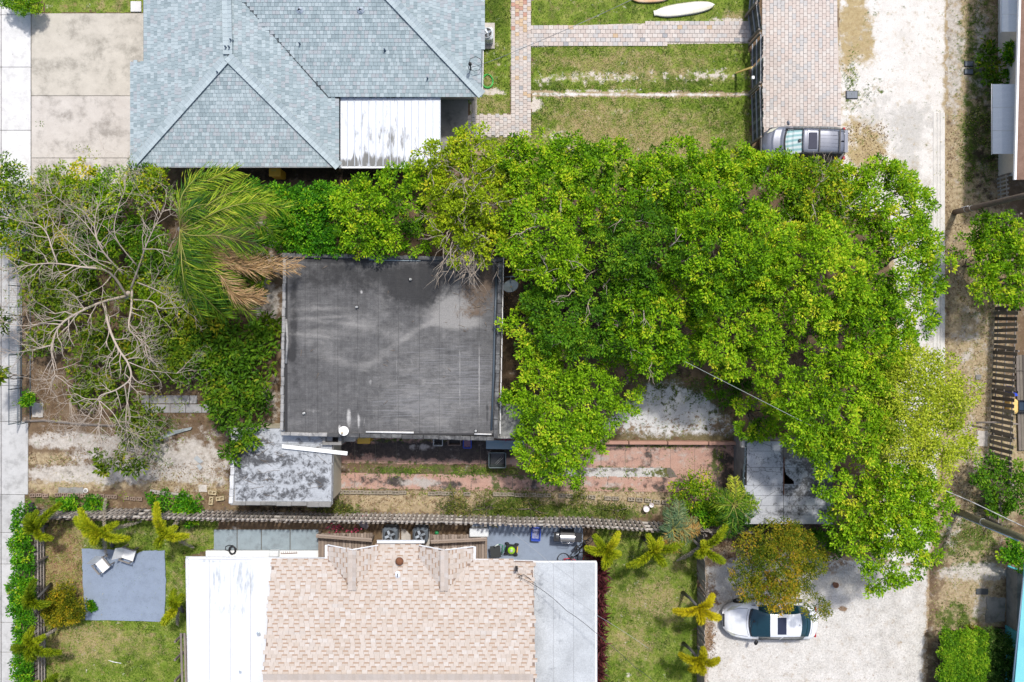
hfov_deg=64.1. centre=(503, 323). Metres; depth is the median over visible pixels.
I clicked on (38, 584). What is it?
picket fence
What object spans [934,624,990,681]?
hedge
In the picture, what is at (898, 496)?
ficus tree
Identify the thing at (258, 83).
grey house
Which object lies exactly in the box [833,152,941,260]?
ficus tree
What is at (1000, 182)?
slatted gate
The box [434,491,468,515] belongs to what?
shrub
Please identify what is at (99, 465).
shrub
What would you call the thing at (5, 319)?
shrub
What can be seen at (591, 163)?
ficus tree
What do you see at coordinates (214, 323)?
shrub
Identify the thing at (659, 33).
cross path
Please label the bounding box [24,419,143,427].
grey timber rail
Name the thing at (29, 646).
foxtail palm
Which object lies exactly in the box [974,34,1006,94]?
shrub
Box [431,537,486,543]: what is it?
deck rail
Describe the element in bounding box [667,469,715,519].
shrub
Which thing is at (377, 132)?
patio roof
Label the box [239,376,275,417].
shrub
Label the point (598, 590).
cordyline plant
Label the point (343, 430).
satellite dish
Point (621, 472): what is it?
gravel strip
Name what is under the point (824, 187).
ficus tree
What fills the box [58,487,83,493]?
broken slab
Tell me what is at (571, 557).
bicycle
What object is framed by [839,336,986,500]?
ficus tree
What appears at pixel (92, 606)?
shrub
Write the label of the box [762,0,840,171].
paver driveway
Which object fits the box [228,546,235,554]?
garden hose
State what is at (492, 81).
garden hose
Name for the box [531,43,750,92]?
lawn
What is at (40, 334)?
shrub
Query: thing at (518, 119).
paver path
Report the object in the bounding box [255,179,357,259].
hedge tree
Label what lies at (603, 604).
cordyline plant
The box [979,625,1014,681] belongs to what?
hedge
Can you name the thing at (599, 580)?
cordyline plant
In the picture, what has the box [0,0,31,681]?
sidewalk
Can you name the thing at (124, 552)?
garden chair
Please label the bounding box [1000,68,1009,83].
shrub
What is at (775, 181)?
ficus tree
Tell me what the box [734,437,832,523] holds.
flat roofed shed
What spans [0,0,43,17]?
shrub
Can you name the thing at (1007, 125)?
brown roofed house
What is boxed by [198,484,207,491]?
broken slab
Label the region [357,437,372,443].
wheelie bin
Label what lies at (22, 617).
hedge
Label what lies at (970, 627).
shrub
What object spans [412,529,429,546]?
equipment pad
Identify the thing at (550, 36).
overhead wire
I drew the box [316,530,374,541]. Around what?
deck rail
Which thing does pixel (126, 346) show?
shrub
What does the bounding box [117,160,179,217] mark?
shrub
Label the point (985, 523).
utility pole
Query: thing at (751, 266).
ficus tree
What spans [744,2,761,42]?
board fence
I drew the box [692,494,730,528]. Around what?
shrub
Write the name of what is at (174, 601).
foxtail palm
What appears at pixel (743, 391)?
overhead wire
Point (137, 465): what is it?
shrub
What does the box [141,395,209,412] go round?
slab path
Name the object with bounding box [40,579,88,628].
shrub
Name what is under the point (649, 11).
lawn
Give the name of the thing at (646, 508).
bucket
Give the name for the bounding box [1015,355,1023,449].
dark deck
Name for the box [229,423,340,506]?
flat roofed shed
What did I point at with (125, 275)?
shrub
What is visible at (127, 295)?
leafless tree
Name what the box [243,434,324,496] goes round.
twig litter
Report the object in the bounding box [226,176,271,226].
hedge tree
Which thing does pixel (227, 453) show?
shrub
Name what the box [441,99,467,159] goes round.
patio slab
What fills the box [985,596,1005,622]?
verge slab
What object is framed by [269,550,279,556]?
white box
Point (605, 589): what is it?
cordyline plant
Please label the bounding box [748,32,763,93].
board fence
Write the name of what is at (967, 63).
meter box
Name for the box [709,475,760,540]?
feather palm
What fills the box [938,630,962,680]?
metal edging
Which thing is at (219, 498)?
cinder block
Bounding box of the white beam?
[282,444,347,454]
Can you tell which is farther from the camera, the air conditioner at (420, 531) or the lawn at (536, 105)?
the lawn at (536, 105)
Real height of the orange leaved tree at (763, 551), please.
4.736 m
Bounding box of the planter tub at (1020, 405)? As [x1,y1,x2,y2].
[1017,400,1023,411]
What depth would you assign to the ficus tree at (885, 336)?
35.58 m
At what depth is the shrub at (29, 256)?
40.00 m
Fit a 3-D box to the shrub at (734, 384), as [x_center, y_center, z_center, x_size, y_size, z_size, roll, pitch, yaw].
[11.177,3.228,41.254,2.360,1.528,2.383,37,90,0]
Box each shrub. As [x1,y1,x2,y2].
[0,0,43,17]
[0,151,38,212]
[0,204,38,260]
[0,307,28,336]
[0,365,23,386]
[8,165,71,229]
[9,234,73,293]
[16,256,87,326]
[18,389,37,407]
[22,324,75,357]
[27,207,84,262]
[40,156,112,226]
[40,251,99,307]
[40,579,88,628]
[55,493,79,512]
[57,196,138,274]
[63,359,102,409]
[64,313,129,373]
[75,164,148,228]
[80,493,107,511]
[81,314,143,381]
[85,599,97,612]
[87,447,115,477]
[88,361,134,410]
[92,206,168,267]
[101,250,166,320]
[108,443,149,480]
[109,393,174,455]
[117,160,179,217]
[128,229,178,295]
[129,331,183,388]
[130,280,232,378]
[135,254,190,317]
[144,487,173,514]
[165,323,240,394]
[167,489,204,528]
[172,262,250,336]
[192,316,280,405]
[197,371,270,435]
[217,440,244,467]
[226,414,270,454]
[232,247,280,296]
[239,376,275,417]
[250,310,281,338]
[322,494,353,522]
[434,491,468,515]
[447,489,512,527]
[499,388,518,402]
[505,490,565,527]
[565,486,591,511]
[590,497,632,528]
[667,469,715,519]
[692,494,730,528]
[702,364,753,409]
[804,523,847,561]
[963,622,984,634]
[968,448,1023,504]
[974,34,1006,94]
[984,490,1019,521]
[995,38,1014,66]
[995,537,1023,573]
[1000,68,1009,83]
[1003,456,1023,518]
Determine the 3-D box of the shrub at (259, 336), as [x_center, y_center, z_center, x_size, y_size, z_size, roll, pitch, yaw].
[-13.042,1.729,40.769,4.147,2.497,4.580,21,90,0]
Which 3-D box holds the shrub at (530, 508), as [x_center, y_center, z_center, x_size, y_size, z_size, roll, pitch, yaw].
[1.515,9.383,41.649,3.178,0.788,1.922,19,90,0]
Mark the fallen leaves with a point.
(518, 363)
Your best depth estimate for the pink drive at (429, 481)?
41.98 m
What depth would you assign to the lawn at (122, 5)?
42.00 m
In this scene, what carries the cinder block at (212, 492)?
on the ground at (184, 452)
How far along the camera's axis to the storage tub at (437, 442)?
41.72 m
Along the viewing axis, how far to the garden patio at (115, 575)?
41.93 m
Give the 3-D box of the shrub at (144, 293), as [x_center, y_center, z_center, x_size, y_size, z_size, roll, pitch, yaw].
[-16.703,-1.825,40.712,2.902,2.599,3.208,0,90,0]
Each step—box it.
[206,550,317,556]
[472,97,476,114]
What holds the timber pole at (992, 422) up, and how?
on the slatted fence at (1003, 390)
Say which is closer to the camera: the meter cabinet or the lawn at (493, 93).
the meter cabinet
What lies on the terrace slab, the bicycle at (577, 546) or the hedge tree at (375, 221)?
the bicycle at (577, 546)
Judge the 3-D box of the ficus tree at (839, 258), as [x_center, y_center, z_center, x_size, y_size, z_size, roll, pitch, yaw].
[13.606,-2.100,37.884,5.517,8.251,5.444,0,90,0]
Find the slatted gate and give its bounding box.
[997,173,1010,198]
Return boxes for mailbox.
[24,502,34,513]
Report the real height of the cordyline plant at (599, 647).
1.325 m
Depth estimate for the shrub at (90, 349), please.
40.66 m
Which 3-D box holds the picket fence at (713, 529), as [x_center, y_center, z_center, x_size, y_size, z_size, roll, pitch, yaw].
[10.323,10.392,41.158,4.531,1.724,0.195,2,90,0]
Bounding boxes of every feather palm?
[158,161,304,327]
[658,498,702,555]
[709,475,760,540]
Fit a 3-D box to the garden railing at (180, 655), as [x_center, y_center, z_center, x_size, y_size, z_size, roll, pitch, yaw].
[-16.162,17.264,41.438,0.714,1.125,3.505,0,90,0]
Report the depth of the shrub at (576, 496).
41.51 m
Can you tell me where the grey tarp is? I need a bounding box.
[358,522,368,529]
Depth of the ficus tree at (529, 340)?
38.00 m
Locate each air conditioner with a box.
[383,524,398,539]
[413,524,428,541]
[485,27,492,43]
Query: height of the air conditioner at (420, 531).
0.870 m
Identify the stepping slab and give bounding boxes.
[131,1,141,11]
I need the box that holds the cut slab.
[401,529,410,539]
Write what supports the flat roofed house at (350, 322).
on the ground at (184, 452)
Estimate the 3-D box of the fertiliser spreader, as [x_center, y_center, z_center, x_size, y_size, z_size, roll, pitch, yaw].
[-0.257,11.479,41.494,0.828,0.892,0.771,-6,90,0]
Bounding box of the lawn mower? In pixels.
[501,542,518,555]
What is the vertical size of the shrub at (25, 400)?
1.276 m
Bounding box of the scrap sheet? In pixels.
[157,427,191,439]
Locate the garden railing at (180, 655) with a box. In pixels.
[174,633,186,681]
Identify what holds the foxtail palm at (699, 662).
on the lawn at (627, 678)
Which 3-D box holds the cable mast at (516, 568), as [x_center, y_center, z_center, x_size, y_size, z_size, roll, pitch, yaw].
[0.998,12.329,39.021,1.552,0.542,0.524,44,90,0]
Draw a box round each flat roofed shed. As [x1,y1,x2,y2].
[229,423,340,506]
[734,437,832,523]
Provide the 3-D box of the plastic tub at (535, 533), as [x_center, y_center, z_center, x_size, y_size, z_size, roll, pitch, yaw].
[1.652,10.761,41.771,0.492,0.338,0.713,3,90,0]
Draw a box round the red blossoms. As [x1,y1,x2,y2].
[326,515,366,532]
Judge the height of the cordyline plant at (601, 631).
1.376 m
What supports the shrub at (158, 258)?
on the ground at (184, 452)
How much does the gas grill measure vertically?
1.077 m
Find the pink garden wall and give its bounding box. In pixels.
[604,440,735,444]
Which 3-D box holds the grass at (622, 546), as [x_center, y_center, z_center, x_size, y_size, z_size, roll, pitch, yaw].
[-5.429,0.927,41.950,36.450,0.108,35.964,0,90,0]
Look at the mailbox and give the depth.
40.81 m
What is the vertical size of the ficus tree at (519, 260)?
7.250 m
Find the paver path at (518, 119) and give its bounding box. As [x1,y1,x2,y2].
[468,0,530,136]
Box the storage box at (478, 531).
[469,526,487,536]
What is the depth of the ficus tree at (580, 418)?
37.93 m
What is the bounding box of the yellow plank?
[735,66,752,73]
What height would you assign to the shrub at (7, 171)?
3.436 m
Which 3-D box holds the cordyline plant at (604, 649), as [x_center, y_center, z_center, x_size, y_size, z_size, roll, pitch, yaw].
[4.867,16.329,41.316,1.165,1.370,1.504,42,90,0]
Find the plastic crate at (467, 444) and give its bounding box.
[463,439,471,448]
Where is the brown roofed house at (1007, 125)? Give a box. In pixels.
[991,0,1023,179]
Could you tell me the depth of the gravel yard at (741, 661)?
41.99 m
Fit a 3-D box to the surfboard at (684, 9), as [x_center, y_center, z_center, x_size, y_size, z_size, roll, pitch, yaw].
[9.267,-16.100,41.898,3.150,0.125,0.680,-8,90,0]
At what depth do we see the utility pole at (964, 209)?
38.84 m
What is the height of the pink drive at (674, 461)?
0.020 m
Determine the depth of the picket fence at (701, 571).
40.95 m
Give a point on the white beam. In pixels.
(311, 449)
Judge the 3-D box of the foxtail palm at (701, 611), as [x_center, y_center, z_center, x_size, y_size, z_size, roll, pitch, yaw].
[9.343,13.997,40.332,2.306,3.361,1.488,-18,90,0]
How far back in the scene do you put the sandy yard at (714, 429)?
42.00 m
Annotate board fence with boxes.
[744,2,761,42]
[745,0,759,14]
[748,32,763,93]
[748,85,763,144]
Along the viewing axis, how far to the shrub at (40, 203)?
39.17 m
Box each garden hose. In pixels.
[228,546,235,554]
[482,74,493,87]
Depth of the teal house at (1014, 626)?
41.10 m
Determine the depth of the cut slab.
41.95 m
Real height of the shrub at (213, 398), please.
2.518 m
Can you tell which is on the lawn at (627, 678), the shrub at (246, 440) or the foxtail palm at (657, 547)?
the foxtail palm at (657, 547)
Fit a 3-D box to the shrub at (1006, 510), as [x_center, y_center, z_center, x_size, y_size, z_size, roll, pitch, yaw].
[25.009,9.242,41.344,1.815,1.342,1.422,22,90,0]
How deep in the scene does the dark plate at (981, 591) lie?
41.94 m
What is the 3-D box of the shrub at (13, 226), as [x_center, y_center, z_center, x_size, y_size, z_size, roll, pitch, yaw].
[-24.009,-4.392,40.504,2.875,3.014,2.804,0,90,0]
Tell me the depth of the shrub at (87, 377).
40.99 m
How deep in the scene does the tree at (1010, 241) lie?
38.62 m
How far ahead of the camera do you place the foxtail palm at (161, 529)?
39.28 m
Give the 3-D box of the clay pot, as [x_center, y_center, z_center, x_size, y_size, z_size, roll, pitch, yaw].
[17.000,13.403,41.880,0.300,0.240,0.300,0,90,0]
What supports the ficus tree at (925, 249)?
on the ground at (184, 452)
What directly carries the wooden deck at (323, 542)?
on the ground at (184, 452)
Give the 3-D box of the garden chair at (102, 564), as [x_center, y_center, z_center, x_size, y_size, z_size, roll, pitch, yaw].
[-20.453,12.221,41.470,0.750,0.920,0.845,-40,90,0]
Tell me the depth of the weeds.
41.95 m
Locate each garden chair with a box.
[87,555,114,574]
[112,544,138,563]
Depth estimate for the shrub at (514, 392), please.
40.79 m
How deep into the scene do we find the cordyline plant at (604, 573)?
41.05 m
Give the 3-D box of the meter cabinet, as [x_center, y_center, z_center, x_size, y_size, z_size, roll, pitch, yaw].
[11.707,5.870,39.800,0.300,0.300,0.320,0,90,0]
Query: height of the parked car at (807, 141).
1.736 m
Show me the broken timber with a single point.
(158, 492)
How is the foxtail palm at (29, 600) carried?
on the lawn at (142, 646)
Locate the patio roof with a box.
[339,96,440,168]
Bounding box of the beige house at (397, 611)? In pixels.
[185,540,596,681]
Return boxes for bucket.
[643,505,649,511]
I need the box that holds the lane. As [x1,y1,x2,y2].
[836,0,948,565]
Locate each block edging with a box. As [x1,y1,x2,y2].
[30,493,142,500]
[338,490,667,503]
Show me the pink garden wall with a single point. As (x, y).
(638, 442)
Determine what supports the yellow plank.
on the ground at (184, 452)
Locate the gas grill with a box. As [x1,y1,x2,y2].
[554,527,581,543]
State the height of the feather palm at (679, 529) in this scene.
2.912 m
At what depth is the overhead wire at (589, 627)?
37.90 m
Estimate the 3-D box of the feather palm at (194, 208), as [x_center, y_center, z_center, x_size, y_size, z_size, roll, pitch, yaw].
[-12.570,-3.597,38.447,6.762,7.241,7.282,42,90,0]
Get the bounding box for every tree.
[0,121,237,501]
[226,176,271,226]
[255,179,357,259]
[326,159,433,263]
[407,120,529,294]
[492,127,590,234]
[494,185,600,292]
[494,299,567,381]
[497,341,646,491]
[519,247,630,363]
[546,134,665,242]
[580,185,692,306]
[598,254,718,383]
[629,134,768,242]
[668,190,793,320]
[689,276,805,391]
[715,145,818,247]
[727,516,832,622]
[729,357,804,443]
[760,211,876,336]
[766,346,901,504]
[776,152,869,243]
[795,269,921,388]
[817,446,960,599]
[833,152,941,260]
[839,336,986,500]
[841,213,958,340]
[947,207,1023,310]
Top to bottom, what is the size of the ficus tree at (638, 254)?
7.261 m
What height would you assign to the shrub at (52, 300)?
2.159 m
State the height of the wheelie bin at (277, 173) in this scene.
1.071 m
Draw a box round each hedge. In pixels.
[3,500,40,681]
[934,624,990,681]
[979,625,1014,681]
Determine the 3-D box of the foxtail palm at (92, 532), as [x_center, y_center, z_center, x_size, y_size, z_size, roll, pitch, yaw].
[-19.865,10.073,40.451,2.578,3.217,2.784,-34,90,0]
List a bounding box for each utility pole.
[952,193,1023,214]
[953,509,1023,541]
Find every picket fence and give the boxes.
[24,508,506,526]
[33,523,48,681]
[506,515,666,532]
[666,523,757,536]
[695,532,708,591]
[697,586,707,681]
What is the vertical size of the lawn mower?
0.614 m
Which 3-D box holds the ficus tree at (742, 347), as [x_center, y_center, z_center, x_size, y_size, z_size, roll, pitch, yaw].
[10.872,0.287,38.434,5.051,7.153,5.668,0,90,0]
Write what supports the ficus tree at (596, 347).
on the ground at (184, 452)
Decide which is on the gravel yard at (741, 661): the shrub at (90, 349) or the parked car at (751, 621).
the parked car at (751, 621)
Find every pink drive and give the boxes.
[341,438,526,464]
[341,473,702,492]
[512,445,733,502]
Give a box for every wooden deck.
[318,532,372,556]
[430,534,486,558]
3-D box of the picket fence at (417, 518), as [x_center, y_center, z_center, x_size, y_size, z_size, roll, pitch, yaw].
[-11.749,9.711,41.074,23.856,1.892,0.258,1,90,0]
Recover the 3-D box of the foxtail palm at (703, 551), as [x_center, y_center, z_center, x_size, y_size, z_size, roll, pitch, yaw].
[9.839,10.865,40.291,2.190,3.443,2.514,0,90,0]
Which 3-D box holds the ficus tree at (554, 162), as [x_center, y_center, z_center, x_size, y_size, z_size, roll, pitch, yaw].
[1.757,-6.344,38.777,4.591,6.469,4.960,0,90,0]
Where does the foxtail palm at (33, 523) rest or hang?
on the lawn at (142, 646)
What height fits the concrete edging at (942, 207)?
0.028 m
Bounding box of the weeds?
[17,0,1022,676]
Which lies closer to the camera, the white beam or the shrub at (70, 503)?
the white beam
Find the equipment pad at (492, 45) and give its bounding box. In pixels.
[485,23,494,48]
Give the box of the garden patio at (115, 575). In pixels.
[82,548,165,621]
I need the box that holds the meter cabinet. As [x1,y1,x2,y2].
[740,440,746,446]
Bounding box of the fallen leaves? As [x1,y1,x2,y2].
[28,119,1005,655]
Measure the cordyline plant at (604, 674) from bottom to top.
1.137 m
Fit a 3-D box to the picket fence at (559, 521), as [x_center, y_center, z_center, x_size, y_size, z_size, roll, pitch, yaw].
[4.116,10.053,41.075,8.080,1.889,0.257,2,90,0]
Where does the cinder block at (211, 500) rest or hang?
on the ground at (184, 452)
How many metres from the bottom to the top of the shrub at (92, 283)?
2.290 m
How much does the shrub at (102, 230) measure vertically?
2.863 m
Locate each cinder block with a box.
[208,490,217,494]
[209,496,214,504]
[216,495,224,500]
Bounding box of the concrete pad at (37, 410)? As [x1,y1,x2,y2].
[32,402,43,416]
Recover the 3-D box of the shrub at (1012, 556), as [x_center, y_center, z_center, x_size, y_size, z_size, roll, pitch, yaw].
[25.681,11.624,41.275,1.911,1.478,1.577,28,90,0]
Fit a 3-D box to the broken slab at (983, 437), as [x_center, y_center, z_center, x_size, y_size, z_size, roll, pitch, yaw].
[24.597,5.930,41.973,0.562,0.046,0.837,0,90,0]
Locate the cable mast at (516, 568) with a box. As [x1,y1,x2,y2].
[515,566,536,589]
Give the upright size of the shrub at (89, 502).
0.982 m
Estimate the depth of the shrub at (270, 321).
40.90 m
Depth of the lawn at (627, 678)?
42.00 m
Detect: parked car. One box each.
[722,598,817,644]
[759,121,847,164]
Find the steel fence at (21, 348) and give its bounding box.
[8,250,30,424]
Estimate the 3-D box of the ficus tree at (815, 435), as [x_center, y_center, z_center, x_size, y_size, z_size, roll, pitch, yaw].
[14.337,4.236,38.194,5.771,7.631,6.412,33,90,0]
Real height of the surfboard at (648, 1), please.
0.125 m
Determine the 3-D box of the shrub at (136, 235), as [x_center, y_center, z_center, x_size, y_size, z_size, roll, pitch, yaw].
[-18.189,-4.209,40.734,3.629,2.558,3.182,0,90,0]
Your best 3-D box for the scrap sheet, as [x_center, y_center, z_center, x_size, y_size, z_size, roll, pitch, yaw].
[-16.913,5.629,41.910,2.030,0.140,0.251,-19,90,0]
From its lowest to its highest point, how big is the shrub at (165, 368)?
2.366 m
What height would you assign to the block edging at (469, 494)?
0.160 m
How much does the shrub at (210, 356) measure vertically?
2.588 m
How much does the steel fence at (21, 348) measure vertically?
1.150 m
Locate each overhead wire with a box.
[471,0,630,67]
[513,533,592,594]
[517,563,647,647]
[519,577,653,681]
[685,361,809,424]
[946,491,1023,526]
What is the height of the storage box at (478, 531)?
0.575 m
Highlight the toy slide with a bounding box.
[1005,385,1017,413]
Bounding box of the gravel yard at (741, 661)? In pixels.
[702,546,930,681]
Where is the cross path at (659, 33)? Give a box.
[529,21,749,46]
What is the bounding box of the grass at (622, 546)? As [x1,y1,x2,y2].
[44,0,750,681]
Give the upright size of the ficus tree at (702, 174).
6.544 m
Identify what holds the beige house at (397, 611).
on the ground at (184, 452)
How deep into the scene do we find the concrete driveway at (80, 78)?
41.95 m
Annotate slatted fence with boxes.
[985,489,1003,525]
[989,213,1021,485]
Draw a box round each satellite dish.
[339,426,348,435]
[503,280,517,291]
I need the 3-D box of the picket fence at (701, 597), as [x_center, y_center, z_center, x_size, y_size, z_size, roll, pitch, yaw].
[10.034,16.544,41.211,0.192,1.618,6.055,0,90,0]
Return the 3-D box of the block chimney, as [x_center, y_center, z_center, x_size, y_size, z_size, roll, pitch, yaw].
[-7.964,5.574,40.623,1.486,2.755,0.580,0,90,0]
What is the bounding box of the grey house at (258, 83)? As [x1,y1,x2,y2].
[127,0,484,169]
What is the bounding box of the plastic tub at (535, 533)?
[531,527,540,541]
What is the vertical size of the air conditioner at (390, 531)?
0.870 m
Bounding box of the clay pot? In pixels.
[833,582,838,587]
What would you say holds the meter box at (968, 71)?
on the ground at (184, 452)
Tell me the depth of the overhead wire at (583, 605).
38.25 m
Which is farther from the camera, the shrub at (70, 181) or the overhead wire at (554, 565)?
the shrub at (70, 181)
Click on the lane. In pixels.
(902, 65)
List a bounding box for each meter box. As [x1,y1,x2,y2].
[846,91,857,98]
[964,61,973,66]
[964,69,972,74]
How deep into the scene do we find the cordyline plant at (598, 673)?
41.13 m
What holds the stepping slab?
on the lawn at (122, 5)
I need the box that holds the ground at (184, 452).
[20,0,1023,681]
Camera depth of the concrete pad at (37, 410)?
41.94 m
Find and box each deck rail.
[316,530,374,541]
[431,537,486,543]
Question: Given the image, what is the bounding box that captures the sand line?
[531,90,748,97]
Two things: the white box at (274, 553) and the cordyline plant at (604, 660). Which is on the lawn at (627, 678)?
the cordyline plant at (604, 660)
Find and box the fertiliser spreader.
[490,544,505,557]
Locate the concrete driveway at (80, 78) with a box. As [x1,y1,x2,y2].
[31,13,159,190]
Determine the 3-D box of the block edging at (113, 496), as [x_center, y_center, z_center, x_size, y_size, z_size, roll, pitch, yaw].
[-21.402,8.881,41.930,5.761,0.140,0.271,2,90,0]
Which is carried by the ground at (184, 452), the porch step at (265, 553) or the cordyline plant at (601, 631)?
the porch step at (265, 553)
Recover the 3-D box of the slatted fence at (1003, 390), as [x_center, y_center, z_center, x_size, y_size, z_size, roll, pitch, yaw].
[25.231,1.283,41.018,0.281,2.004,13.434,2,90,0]
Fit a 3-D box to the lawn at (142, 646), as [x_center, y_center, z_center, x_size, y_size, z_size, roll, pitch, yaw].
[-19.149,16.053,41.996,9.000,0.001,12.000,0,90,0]
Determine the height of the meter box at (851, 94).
0.087 m
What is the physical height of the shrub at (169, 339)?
2.541 m
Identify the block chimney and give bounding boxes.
[322,437,357,444]
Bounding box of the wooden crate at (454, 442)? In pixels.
[448,440,460,445]
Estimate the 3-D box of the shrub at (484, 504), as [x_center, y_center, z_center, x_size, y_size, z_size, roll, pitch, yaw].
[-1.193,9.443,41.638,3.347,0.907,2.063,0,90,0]
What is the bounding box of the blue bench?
[486,440,523,448]
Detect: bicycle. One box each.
[557,552,589,559]
[570,536,593,556]
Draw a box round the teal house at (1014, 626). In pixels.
[1005,565,1023,681]
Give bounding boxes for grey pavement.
[205,529,318,554]
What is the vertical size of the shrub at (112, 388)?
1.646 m
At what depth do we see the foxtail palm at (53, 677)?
40.01 m
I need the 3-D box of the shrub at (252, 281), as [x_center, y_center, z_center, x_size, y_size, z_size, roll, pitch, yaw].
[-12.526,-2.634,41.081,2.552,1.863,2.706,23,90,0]
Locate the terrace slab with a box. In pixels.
[472,523,582,559]
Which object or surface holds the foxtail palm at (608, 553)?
on the lawn at (627, 678)
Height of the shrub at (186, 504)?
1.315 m
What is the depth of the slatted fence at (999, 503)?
41.04 m
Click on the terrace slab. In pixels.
(547, 547)
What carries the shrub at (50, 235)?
on the ground at (184, 452)
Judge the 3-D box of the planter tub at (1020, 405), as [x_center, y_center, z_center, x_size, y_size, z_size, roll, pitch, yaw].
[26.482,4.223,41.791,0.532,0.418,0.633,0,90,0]
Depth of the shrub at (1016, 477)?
40.34 m
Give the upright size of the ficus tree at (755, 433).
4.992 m
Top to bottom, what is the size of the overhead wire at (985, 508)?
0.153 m
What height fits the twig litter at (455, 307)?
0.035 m
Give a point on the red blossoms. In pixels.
(342, 528)
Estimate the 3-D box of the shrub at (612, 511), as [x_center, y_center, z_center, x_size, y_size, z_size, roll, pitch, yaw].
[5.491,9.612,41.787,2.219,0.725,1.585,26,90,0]
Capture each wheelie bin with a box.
[269,168,285,179]
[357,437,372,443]
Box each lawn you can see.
[43,0,142,12]
[43,519,217,681]
[468,0,510,114]
[485,95,751,191]
[531,0,748,26]
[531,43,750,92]
[596,523,698,681]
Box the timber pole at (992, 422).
[975,421,1017,424]
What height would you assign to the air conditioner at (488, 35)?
0.820 m
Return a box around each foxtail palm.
[9,625,62,661]
[21,501,62,542]
[21,578,52,618]
[35,672,58,681]
[72,498,141,556]
[151,501,193,549]
[159,587,185,626]
[584,530,621,570]
[626,533,685,568]
[672,590,721,625]
[677,523,728,564]
[678,641,720,675]
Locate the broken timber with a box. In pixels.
[150,489,189,496]
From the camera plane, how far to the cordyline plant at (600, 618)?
41.09 m
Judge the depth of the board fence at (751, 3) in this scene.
41.38 m
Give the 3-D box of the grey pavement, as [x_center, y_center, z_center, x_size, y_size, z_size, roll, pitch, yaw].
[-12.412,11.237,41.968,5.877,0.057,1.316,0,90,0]
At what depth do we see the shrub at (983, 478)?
40.39 m
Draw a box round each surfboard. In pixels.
[633,0,666,2]
[653,1,714,17]
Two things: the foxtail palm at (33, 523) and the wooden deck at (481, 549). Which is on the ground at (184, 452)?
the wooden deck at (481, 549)
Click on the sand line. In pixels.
(677, 94)
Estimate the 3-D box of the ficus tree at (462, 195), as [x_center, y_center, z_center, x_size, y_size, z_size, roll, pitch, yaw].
[-1.470,-5.179,38.760,5.894,6.505,7.771,0,90,0]
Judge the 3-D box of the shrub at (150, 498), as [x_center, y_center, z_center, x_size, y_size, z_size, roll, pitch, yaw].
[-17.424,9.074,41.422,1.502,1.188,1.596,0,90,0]
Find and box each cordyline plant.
[583,552,602,565]
[597,563,612,584]
[597,570,605,588]
[597,579,611,598]
[597,583,604,597]
[597,593,610,614]
[597,608,610,629]
[597,611,604,626]
[597,617,605,635]
[597,622,609,644]
[597,635,611,659]
[597,641,609,656]
[597,654,604,669]
[597,665,605,677]
[597,667,608,680]
[598,653,609,669]
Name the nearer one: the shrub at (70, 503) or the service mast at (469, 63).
the service mast at (469, 63)
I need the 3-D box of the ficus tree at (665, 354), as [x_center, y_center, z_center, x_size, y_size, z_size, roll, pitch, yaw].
[6.990,-0.241,38.729,5.463,6.565,5.665,-23,90,0]
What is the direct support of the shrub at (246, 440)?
on the ground at (184, 452)
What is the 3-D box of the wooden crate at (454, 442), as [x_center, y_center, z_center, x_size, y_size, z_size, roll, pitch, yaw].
[-2.502,5.978,41.791,0.692,0.418,0.533,0,90,0]
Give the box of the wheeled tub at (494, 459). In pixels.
[488,452,505,467]
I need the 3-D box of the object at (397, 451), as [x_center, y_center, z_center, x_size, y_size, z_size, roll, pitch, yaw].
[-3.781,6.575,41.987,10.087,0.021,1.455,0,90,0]
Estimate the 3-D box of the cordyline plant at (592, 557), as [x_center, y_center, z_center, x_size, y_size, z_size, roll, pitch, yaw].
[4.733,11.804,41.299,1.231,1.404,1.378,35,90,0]
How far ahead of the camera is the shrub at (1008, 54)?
40.70 m
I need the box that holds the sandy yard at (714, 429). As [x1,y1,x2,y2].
[589,373,746,441]
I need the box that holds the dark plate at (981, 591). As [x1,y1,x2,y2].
[976,588,987,594]
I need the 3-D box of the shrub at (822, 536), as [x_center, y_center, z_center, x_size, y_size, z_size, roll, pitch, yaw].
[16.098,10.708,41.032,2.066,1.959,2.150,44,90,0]
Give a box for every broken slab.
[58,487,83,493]
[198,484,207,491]
[977,430,987,446]
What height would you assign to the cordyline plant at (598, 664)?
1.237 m
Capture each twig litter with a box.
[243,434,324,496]
[301,267,493,404]
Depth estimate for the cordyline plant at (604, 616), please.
41.08 m
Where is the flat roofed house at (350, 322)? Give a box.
[280,253,523,440]
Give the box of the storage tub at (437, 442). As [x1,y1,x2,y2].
[433,439,442,445]
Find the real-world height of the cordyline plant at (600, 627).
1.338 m
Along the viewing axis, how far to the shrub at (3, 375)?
39.56 m
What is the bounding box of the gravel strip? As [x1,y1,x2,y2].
[533,468,667,478]
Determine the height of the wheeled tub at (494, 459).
0.768 m
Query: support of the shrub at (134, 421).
on the ground at (184, 452)
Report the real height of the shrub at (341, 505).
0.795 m
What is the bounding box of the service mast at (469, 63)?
[468,56,481,70]
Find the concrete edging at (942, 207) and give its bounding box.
[933,112,944,428]
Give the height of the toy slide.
0.600 m
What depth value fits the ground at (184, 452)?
42.00 m
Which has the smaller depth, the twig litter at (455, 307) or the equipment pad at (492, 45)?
the twig litter at (455, 307)

